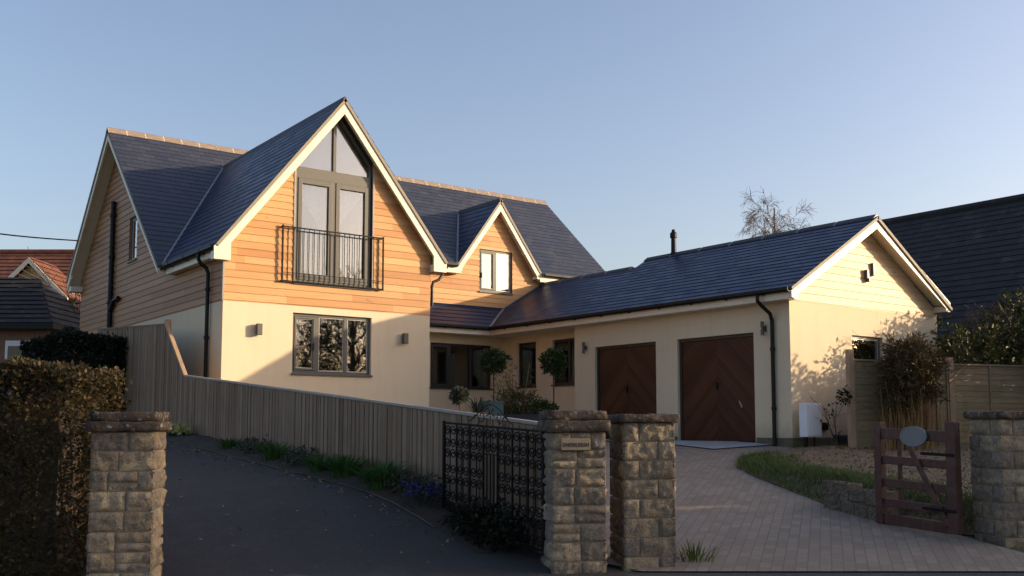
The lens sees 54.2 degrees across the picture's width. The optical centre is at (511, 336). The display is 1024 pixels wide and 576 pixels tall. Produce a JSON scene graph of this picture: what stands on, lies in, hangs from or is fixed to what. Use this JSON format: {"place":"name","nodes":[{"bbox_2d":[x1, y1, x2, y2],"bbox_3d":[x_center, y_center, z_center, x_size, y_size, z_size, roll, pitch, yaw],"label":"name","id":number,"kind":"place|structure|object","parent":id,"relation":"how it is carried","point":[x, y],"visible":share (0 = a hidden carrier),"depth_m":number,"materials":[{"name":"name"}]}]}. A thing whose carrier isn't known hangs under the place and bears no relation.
{"place":"outdoors","nodes":[
{"label":"outdoors","id":0,"kind":"place"},
{"bbox_2d":[0,0,1023,270],"label":"sky","id":1,"kind":"structure","parent":0,"point":[635,122],"materials":[{"name":"blue"}]},
{"bbox_2d":[507,414,538,420],"bbox_3d":[0.415,1.790,19.422,1.030,0.550,0.450,0,-5,0],"label":"planter","id":2,"kind":"object","parent":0,"point":[533,417],"visible":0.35,"depth_m":19.23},
{"bbox_2d":[486,361,539,416],"bbox_3d":[0.021,1.276,20.496,1.142,1.621,1.274,-2,-5,19],"label":"bamboo shrub","id":3,"kind":"object","parent":2,"relation":"in","point":[511,407],"visible":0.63,"depth_m":20.35,"materials":[{"name":"green plant"}]},
{"bbox_2d":[527,396,559,413],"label":"shrub","id":4,"kind":"object","parent":2,"relation":"in","point":[537,405],"visible":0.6,"depth_m":19.42,"materials":[{"name":"green plant"}]},
{"bbox_2d":[168,440,1023,572],"bbox_3d":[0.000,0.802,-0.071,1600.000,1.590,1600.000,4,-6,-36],"label":"ground","id":5,"kind":"structure","parent":0,"point":[615,568],"depth_m":8.57,"materials":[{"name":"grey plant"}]},
{"bbox_2d":[0,277,80,361],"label":"outbuilding","id":6,"kind":"structure","parent":5,"relation":"on","point":[39,308],"depth_m":28.59,"materials":[{"name":"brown tile"}]},
{"bbox_2d":[5,341,25,359],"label":"window","id":7,"kind":"structure","parent":6,"relation":"in","point":[11,347],"depth_m":28.01,"materials":[{"name":"white paint"}]},
{"bbox_2d":[0,249,81,309],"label":"neighbour house","id":8,"kind":"structure","parent":5,"relation":"on","point":[12,261],"depth_m":36.47,"materials":[{"name":"tile"}]},
{"bbox_2d":[17,246,80,314],"bbox_3d":[-12.845,-0.112,31.166,3.861,5.714,4.583,0,-5,-2],"label":"blossom tree","id":9,"kind":"object","parent":5,"relation":"on","point":[75,298],"visible":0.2,"depth_m":30.22,"materials":[{"name":"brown plant"}]},
{"bbox_2d":[0,353,133,575],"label":"hedge","id":10,"kind":"object","parent":5,"relation":"on","point":[45,452],"visible":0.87,"depth_m":8.28,"materials":[{"name":"green plant"}]},
{"bbox_2d":[14,325,128,411],"bbox_3d":[-9.117,0.958,20.779,1.667,2.236,3.494,5,-7,-43],"label":"hedge","id":11,"kind":"object","parent":5,"relation":"on","point":[63,344],"visible":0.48,"depth_m":19.90,"materials":[{"name":"green plant"}]},
{"bbox_2d":[85,411,172,575],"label":"gate pier","id":12,"kind":"structure","parent":5,"relation":"on","point":[127,494],"depth_m":7.82,"materials":[{"name":"stone"}]},
{"bbox_2d":[0,436,627,575],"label":"asphalt drive","id":13,"kind":"structure","parent":5,"relation":"on","point":[285,537],"depth_m":9.32,"materials":[{"name":"grey asphalt"}]},
{"bbox_2d":[169,440,434,526],"bbox_3d":[-5.152,1.841,15.498,0.025,0.992,14.800,4,-6,-36],"label":"drive edging","id":14,"kind":"object","parent":13,"relation":"on","point":[331,481],"visible":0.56,"depth_m":10.93,"materials":[{"name":"stone"}]},
{"bbox_2d":[166,441,452,570],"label":"fallen leaves","id":15,"kind":"object","parent":13,"relation":"on","point":[341,489],"visible":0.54,"depth_m":11.22,"materials":[{"name":"brown plant"}]},
{"bbox_2d":[167,432,540,557],"bbox_3d":[-4.556,1.900,15.187,0.580,1.271,16.000,4,-6,-36],"label":"flower bed","id":16,"kind":"object","parent":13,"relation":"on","point":[430,515],"visible":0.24,"depth_m":10.61,"materials":[{"name":"green plant"}]},
{"bbox_2d":[167,421,191,435],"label":"primrose clump","id":17,"kind":"object","parent":16,"relation":"on","point":[179,429],"visible":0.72,"depth_m":16.39,"materials":[{"name":"green plant"}]},
{"bbox_2d":[212,437,244,449],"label":"leaf clump","id":18,"kind":"object","parent":16,"relation":"on","point":[227,443],"visible":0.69,"depth_m":14.43,"materials":[{"name":"green plant"}]},
{"bbox_2d":[232,434,272,454],"bbox_3d":[-3.559,1.522,13.905,0.600,0.366,0.936,4,-6,-36],"label":"bed mound","id":19,"kind":"object","parent":16,"relation":"on","point":[246,446],"visible":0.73,"depth_m":13.87,"materials":[{"name":"green plant"}]},
{"bbox_2d":[242,441,297,460],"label":"leaf clump","id":20,"kind":"object","parent":16,"relation":"on","point":[270,451],"visible":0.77,"depth_m":13.08,"materials":[{"name":"green plant"}]},
{"bbox_2d":[275,444,325,465],"bbox_3d":[-2.640,1.540,12.630,0.611,0.391,0.838,4,-6,-36],"label":"bed mound","id":21,"kind":"object","parent":16,"relation":"on","point":[292,458],"visible":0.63,"depth_m":12.54,"materials":[{"name":"green plant"}]},
{"bbox_2d":[297,453,342,471],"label":"leaf clump","id":22,"kind":"object","parent":16,"relation":"on","point":[316,465],"visible":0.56,"depth_m":11.95,"materials":[{"name":"green plant"}]},
{"bbox_2d":[311,453,383,477],"bbox_3d":[-1.901,1.504,11.661,1.001,0.289,0.944,4,-6,-36],"label":"leaf clump","id":23,"kind":"object","parent":16,"relation":"on","point":[338,469],"visible":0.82,"depth_m":11.49,"materials":[{"name":"green plant"}]},
{"bbox_2d":[347,466,373,482],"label":"leaf clump","id":24,"kind":"object","parent":16,"relation":"on","point":[363,480],"visible":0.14,"depth_m":11.04,"materials":[{"name":"green plant"}]},
{"bbox_2d":[344,459,422,489],"bbox_3d":[-1.383,1.485,10.796,1.024,0.321,1.077,4,-6,-36],"label":"leaf clump","id":25,"kind":"object","parent":16,"relation":"on","point":[376,477],"visible":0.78,"depth_m":10.65,"materials":[{"name":"green plant"}]},
{"bbox_2d":[382,470,441,497],"bbox_3d":[-1.042,1.565,10.491,0.608,0.335,0.966,4,-6,-36],"label":"bed mound","id":26,"kind":"object","parent":16,"relation":"on","point":[413,478],"visible":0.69,"depth_m":10.41,"materials":[{"name":"green plant"}]},
{"bbox_2d":[389,479,447,507],"bbox_3d":[-0.956,1.585,10.094,0.707,0.263,0.647,-1,-5,10],"label":"blue flower clump","id":27,"kind":"object","parent":16,"relation":"on","point":[415,490],"visible":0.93,"depth_m":10.04,"materials":[{"name":"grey plant"}]},
{"bbox_2d":[436,495,540,552],"bbox_3d":[-0.253,1.763,9.311,0.599,0.591,1.421,4,-6,-36],"label":"shrub","id":28,"kind":"object","parent":16,"relation":"on","point":[484,521],"visible":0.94,"depth_m":9.16,"materials":[{"name":"green plant"}]},
{"bbox_2d":[97,319,541,552],"bbox_3d":[-4.301,1.007,15.475,0.142,3.496,15.972,4,-6,-36],"label":"board fence","id":29,"kind":"object","parent":5,"relation":"on","point":[329,425],"visible":0.58,"depth_m":13.08,"materials":[{"name":"grey wood"}]},
{"bbox_2d":[66,96,952,448],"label":"house","id":30,"kind":"structure","parent":5,"relation":"on","point":[324,250],"depth_m":20.42,"materials":[{"name":"paint"}]},
{"bbox_2d":[127,217,137,263],"bbox_3d":[-8.605,-2.210,22.865,0.175,1.032,0.650,4,-6,-36],"label":"window","id":31,"kind":"structure","parent":30,"relation":"in","point":[134,221],"depth_m":22.99,"materials":[{"name":"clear glass"}]},
{"bbox_2d":[291,313,372,376],"bbox_3d":[-3.483,0.179,19.347,1.711,1.174,0.175,4,-6,-36],"label":"window","id":32,"kind":"structure","parent":30,"relation":"in","point":[314,370],"depth_m":19.21,"materials":[{"name":"grey glass"}]},
{"bbox_2d":[293,119,373,290],"bbox_3d":[-3.542,-2.646,19.673,1.699,3.419,0.367,4,-6,-36],"label":"french window","id":33,"kind":"structure","parent":30,"relation":"in","point":[329,196],"depth_m":19.67,"materials":[{"name":"grey glass"}]},
{"bbox_2d":[430,343,492,389],"bbox_3d":[-1.327,0.776,25.528,1.920,1.152,0.260,4,-6,-36],"label":"window","id":34,"kind":"structure","parent":30,"relation":"in","point":[481,377],"depth_m":25.34,"materials":[{"name":"brown glass"}]},
{"bbox_2d":[479,249,513,294],"bbox_3d":[-0.471,-1.714,26.843,1.125,1.162,0.217,4,-6,-36],"label":"window","id":35,"kind":"structure","parent":30,"relation":"in","point":[492,265],"depth_m":26.86,"materials":[{"name":"white glass"}]},
{"bbox_2d":[517,342,535,388],"bbox_3d":[0.402,0.734,25.403,0.175,1.152,0.820,4,-6,-36],"label":"window","id":36,"kind":"structure","parent":30,"relation":"in","point":[527,351],"depth_m":25.51,"materials":[{"name":"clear glass"}]},
{"bbox_2d":[551,338,574,385],"bbox_3d":[1.301,0.628,24.195,0.175,1.132,0.960,4,-6,-36],"label":"window","id":37,"kind":"structure","parent":30,"relation":"in","point":[567,378],"depth_m":24.17,"materials":[{"name":"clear glass"}]},
{"bbox_2d":[597,342,656,438],"bbox_3d":[2.516,1.221,21.870,0.105,2.087,1.937,4,-6,-36],"label":"garage door","id":38,"kind":"structure","parent":30,"relation":"in","point":[626,377],"depth_m":21.91,"materials":[{"name":"brown wood"}]},
{"bbox_2d":[679,333,755,442],"bbox_3d":[4.059,1.038,19.796,0.105,2.087,1.989,4,-6,-36],"label":"garage door","id":39,"kind":"structure","parent":30,"relation":"in","point":[717,385],"depth_m":19.79,"materials":[{"name":"brown wood"}]},
{"bbox_2d":[852,336,879,359],"bbox_3d":[6.976,0.474,19.824,1.014,0.934,0.060,4,-6,-36],"label":"window","id":40,"kind":"structure","parent":30,"relation":"in","point":[866,352],"depth_m":19.89,"materials":[{"name":"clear glass"}]},
{"bbox_2d":[537,410,610,573],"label":"gate pier","id":41,"kind":"structure","parent":5,"relation":"on","point":[575,492],"depth_m":8.47,"materials":[{"name":"stone"}]},
{"bbox_2d":[442,400,546,554],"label":"iron gate","id":42,"kind":"structure","parent":41,"relation":"attached to","point":[483,446],"depth_m":9.34,"materials":[{"name":"black metal"}]},
{"bbox_2d":[607,413,679,571],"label":"gate pier","id":43,"kind":"structure","parent":5,"relation":"on","point":[642,491],"depth_m":8.68,"materials":[{"name":"stone"}]},
{"bbox_2d":[605,439,771,448],"bbox_3d":[2.674,2.157,20.233,1.430,0.112,5.300,4,-6,-36],"label":"concrete apron","id":44,"kind":"object","parent":5,"relation":"on","point":[716,444],"visible":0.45,"depth_m":18.71,"materials":[{"name":"grey concrete"}]},
{"bbox_2d":[735,186,815,237],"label":"birch tree","id":45,"kind":"object","parent":5,"relation":"on","point":[772,223],"visible":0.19,"depth_m":45.45,"materials":[{"name":"plant"}]},
{"bbox_2d":[603,441,1023,570],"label":"paved drive","id":46,"kind":"structure","parent":5,"relation":"on","point":[757,524],"depth_m":10.02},
{"bbox_2d":[481,401,503,416],"bbox_3d":[-0.384,1.554,19.260,0.470,0.610,0.470,0,-5,0],"label":"planter","id":47,"kind":"object","parent":46,"relation":"on","point":[499,405],"visible":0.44,"depth_m":19.05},
{"bbox_2d":[674,538,729,562],"bbox_3d":[1.641,1.910,8.947,0.696,0.170,0.689,4,-6,-36],"label":"weed clump","id":48,"kind":"object","parent":46,"relation":"on","point":[692,555],"visible":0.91,"depth_m":8.86,"materials":[{"name":"green plant"}]},
{"bbox_2d":[873,422,963,534],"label":"wooden gate","id":49,"kind":"structure","parent":46,"relation":"on","point":[910,437],"depth_m":10.20,"materials":[{"name":"red wood"}]},
{"bbox_2d":[811,397,842,445],"bbox_3d":[5.648,1.558,18.016,0.501,0.969,0.806,-1,-5,9],"label":"sapling","id":50,"kind":"object","parent":5,"relation":"on","point":[836,440],"visible":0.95,"depth_m":18.00,"materials":[{"name":"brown plant"}]},
{"bbox_2d":[833,431,847,446],"bbox_3d":[6.092,1.880,18.116,0.600,0.332,0.580,4,-6,-36],"label":"tub","id":51,"kind":"object","parent":5,"relation":"on","point":[843,439],"visible":0.43,"depth_m":17.96,"materials":[{"name":"plastic"}]},
{"bbox_2d":[734,444,975,535],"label":"verge","id":52,"kind":"structure","parent":5,"relation":"on","point":[826,453],"depth_m":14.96,"materials":[{"name":"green plant"}]},
{"bbox_2d":[799,403,821,446],"bbox_3d":[5.423,1.656,18.140,0.430,0.890,0.195,4,-6,-36],"label":"meter box","id":53,"kind":"object","parent":52,"relation":"on","point":[810,424],"visible":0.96,"depth_m":18.05,"materials":[{"name":"white paint"}]},
{"bbox_2d":[807,405,821,434],"bbox_3d":[5.474,1.513,18.083,0.390,0.545,0.023,4,-6,-36],"label":"door","id":54,"kind":"structure","parent":53,"relation":"in","point":[814,424],"depth_m":18.08,"materials":[{"name":"white paint"}]},
{"bbox_2d":[820,443,846,448],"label":"weed clump","id":55,"kind":"object","parent":52,"relation":"on","point":[837,447],"visible":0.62,"depth_m":17.49,"materials":[{"name":"green plant"}]},
{"bbox_2d":[771,446,973,520],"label":"fallen leaves","id":56,"kind":"object","parent":52,"relation":"on","point":[894,453],"visible":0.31,"depth_m":15.61,"materials":[{"name":"brown plant"}]},
{"bbox_2d":[839,330,988,450],"bbox_3d":[7.039,0.913,17.712,3.164,2.191,2.417,4,-6,-36],"label":"climber shrub","id":57,"kind":"object","parent":52,"relation":"on","point":[910,367],"visible":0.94,"depth_m":17.36,"materials":[{"name":"green plant"}]},
{"bbox_2d":[823,479,898,520],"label":"retaining wall","id":58,"kind":"structure","parent":5,"relation":"on","point":[856,499],"depth_m":11.23,"materials":[{"name":"stone"}]},
{"bbox_2d":[845,349,1023,447],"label":"lap fence","id":59,"kind":"object","parent":5,"relation":"on","point":[989,387],"visible":0.38,"depth_m":18.27,"materials":[{"name":"brown wood"}]},
{"bbox_2d":[835,385,851,406],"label":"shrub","id":60,"kind":"object","parent":59,"relation":"attached to","point":[846,392],"visible":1,"depth_m":17.50,"materials":[{"name":"green plant"}]},
{"bbox_2d":[882,193,1023,363],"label":"neighbour house","id":61,"kind":"structure","parent":5,"relation":"on","point":[963,255],"depth_m":26.28,"materials":[{"name":"black tile"}]},
{"bbox_2d":[928,285,1023,364],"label":"evergreen tree","id":62,"kind":"object","parent":5,"relation":"on","point":[992,329],"visible":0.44,"depth_m":19.78,"materials":[{"name":"green plant"}]},
{"bbox_2d":[944,297,1023,364],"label":"twiggy shrub","id":63,"kind":"object","parent":5,"relation":"on","point":[970,316],"visible":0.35,"depth_m":20.18,"materials":[{"name":"green plant"}]},
{"bbox_2d":[963,411,1023,547],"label":"gate pier","id":64,"kind":"structure","parent":5,"relation":"on","point":[996,443],"depth_m":9.67,"materials":[{"name":"stone"}]},
{"bbox_3d":[-12.200,-0.354,18.101,0.217,4.512,0.217,4,-6,-36],"label":"utility pole","id":65,"kind":"object","parent":5,"relation":"on","visible":0},
{"bbox_2d":[0,233,76,240],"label":"overhead wire","id":66,"kind":"object","parent":65,"relation":"attached to","point":[37,237],"visible":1,"depth_m":24.11,"materials":[{"name":"black plastic"}]},
{"bbox_2d":[285,572,1023,575],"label":"road","id":67,"kind":"structure","parent":0,"point":[823,574],"depth_m":8.41,"materials":[{"name":"grey asphalt"}]},
{"bbox_3d":[-0.651,1.605,18.944,0.382,0.340,0.378,4,-6,-36],"label":"plant pot","id":68,"kind":"object","parent":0,"visible":0},
{"bbox_2d":[466,397,488,411],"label":"strap plant","id":69,"kind":"object","parent":68,"relation":"in","point":[475,407],"visible":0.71,"depth_m":18.94,"materials":[{"name":"green plant"}]},
{"bbox_3d":[-0.429,1.815,21.490,0.530,0.450,0.530,-5,-7,42],"label":"planter","id":70,"kind":"object","parent":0,"visible":0},
{"bbox_2d":[478,347,512,399],"bbox_3d":[-0.398,1.076,21.580,0.723,1.760,0.688,-3,-6,29],"label":"topiary tree","id":71,"kind":"object","parent":70,"relation":"in","point":[499,360],"visible":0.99,"depth_m":21.53,"materials":[{"name":"green plant"}]},
{"bbox_3d":[0.849,1.975,20.453,0.445,0.380,0.441,4,-6,-36],"label":"plant pot","id":72,"kind":"object","parent":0,"visible":0},
{"bbox_2d":[538,346,568,405],"bbox_3d":[0.834,1.123,20.550,0.641,1.894,0.668,4,-6,-36],"label":"topiary tree","id":73,"kind":"object","parent":72,"relation":"in","point":[555,364],"visible":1,"depth_m":20.47,"materials":[{"name":"green plant"}]},
{"bbox_3d":[-0.945,1.537,17.932,0.424,0.360,0.420,4,-6,-36],"label":"plant pot","id":74,"kind":"object","parent":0,"visible":0},
{"bbox_2d":[448,385,470,410],"bbox_3d":[-0.942,1.238,17.943,0.412,0.751,0.426,4,-6,-36],"label":"topiary tree","id":75,"kind":"object","parent":74,"relation":"in","point":[459,394],"visible":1,"depth_m":17.90,"materials":[{"name":"green plant"}]}
]}

